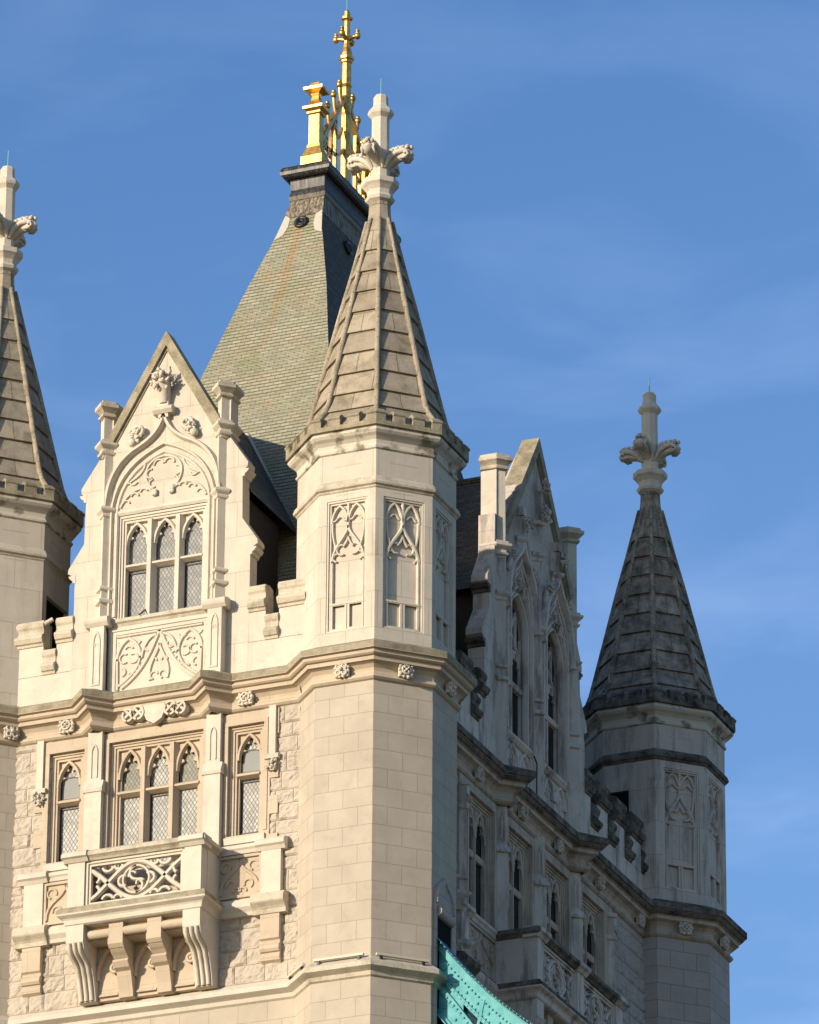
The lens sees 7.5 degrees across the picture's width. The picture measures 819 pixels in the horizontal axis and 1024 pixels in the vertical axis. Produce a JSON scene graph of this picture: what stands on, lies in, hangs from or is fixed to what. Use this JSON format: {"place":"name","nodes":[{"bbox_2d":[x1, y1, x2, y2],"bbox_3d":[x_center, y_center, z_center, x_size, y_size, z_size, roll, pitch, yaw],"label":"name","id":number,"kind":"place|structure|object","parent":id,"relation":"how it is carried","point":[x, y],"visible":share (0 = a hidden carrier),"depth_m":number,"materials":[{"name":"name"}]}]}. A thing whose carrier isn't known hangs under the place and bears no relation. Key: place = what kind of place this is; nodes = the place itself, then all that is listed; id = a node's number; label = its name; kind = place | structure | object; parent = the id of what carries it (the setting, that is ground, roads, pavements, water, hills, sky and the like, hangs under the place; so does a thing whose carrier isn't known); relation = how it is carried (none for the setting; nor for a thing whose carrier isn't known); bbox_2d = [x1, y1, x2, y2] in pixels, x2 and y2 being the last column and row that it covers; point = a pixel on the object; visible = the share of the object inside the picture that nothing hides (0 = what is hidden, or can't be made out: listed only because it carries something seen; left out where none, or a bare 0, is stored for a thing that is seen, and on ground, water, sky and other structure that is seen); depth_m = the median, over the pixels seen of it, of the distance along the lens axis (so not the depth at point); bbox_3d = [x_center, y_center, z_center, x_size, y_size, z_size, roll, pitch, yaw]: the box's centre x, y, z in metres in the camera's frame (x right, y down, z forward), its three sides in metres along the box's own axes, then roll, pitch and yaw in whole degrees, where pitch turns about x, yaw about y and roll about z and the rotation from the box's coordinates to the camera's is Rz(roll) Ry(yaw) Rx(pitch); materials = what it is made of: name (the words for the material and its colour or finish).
{"place":"outdoors","nodes":[
{"label":"outdoors","id":0,"kind":"place"},
{"bbox_2d":[0,0,818,1023],"label":"sky","id":1,"kind":"structure","parent":0,"point":[596,199],"materials":[{"name":"blue"}]},
{"bbox_2d":[534,756,537,794],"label":"black cable","id":2,"kind":"object","parent":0,"point":[536,775],"visible":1,"depth_m":154.21,"materials":[{"name":"black rubber"}]},
{"bbox_3d":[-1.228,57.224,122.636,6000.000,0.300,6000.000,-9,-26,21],"label":"ground","id":3,"kind":"structure","parent":0,"visible":0},
{"bbox_2d":[0,0,746,1023],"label":"stone tower","id":4,"kind":"structure","parent":3,"relation":"on","point":[334,708],"depth_m":148.87,"materials":[{"name":"stone"}]},
{"bbox_2d":[44,617,53,648],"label":"security camera","id":5,"kind":"object","parent":4,"relation":"attached to","point":[48,621],"visible":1,"depth_m":149.35,"materials":[{"name":"white metal"}]},
{"bbox_2d":[106,627,107,689],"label":"black cable","id":6,"kind":"object","parent":4,"relation":"attached to","point":[107,659],"visible":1,"depth_m":148.22,"materials":[{"name":"black rubber"}]},
{"bbox_2d":[287,963,305,979],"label":"strip light","id":7,"kind":"object","parent":4,"relation":"attached to","point":[296,970],"visible":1,"depth_m":142.60,"materials":[{"name":"white metal"}]},
{"bbox_2d":[313,952,363,964],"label":"strip light","id":8,"kind":"object","parent":4,"relation":"attached to","point":[357,955],"visible":1,"depth_m":141.78,"materials":[{"name":"white metal"}]},
{"bbox_2d":[376,952,428,965],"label":"strip light","id":9,"kind":"object","parent":4,"relation":"attached to","point":[382,955],"visible":1,"depth_m":141.76,"materials":[{"name":"white metal"}]},
{"bbox_2d":[437,937,531,1023],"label":"suspension chain","id":10,"kind":"object","parent":4,"relation":"hanging from","point":[462,990],"visible":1,"depth_m":141.96,"materials":[{"name":"teal paint"}]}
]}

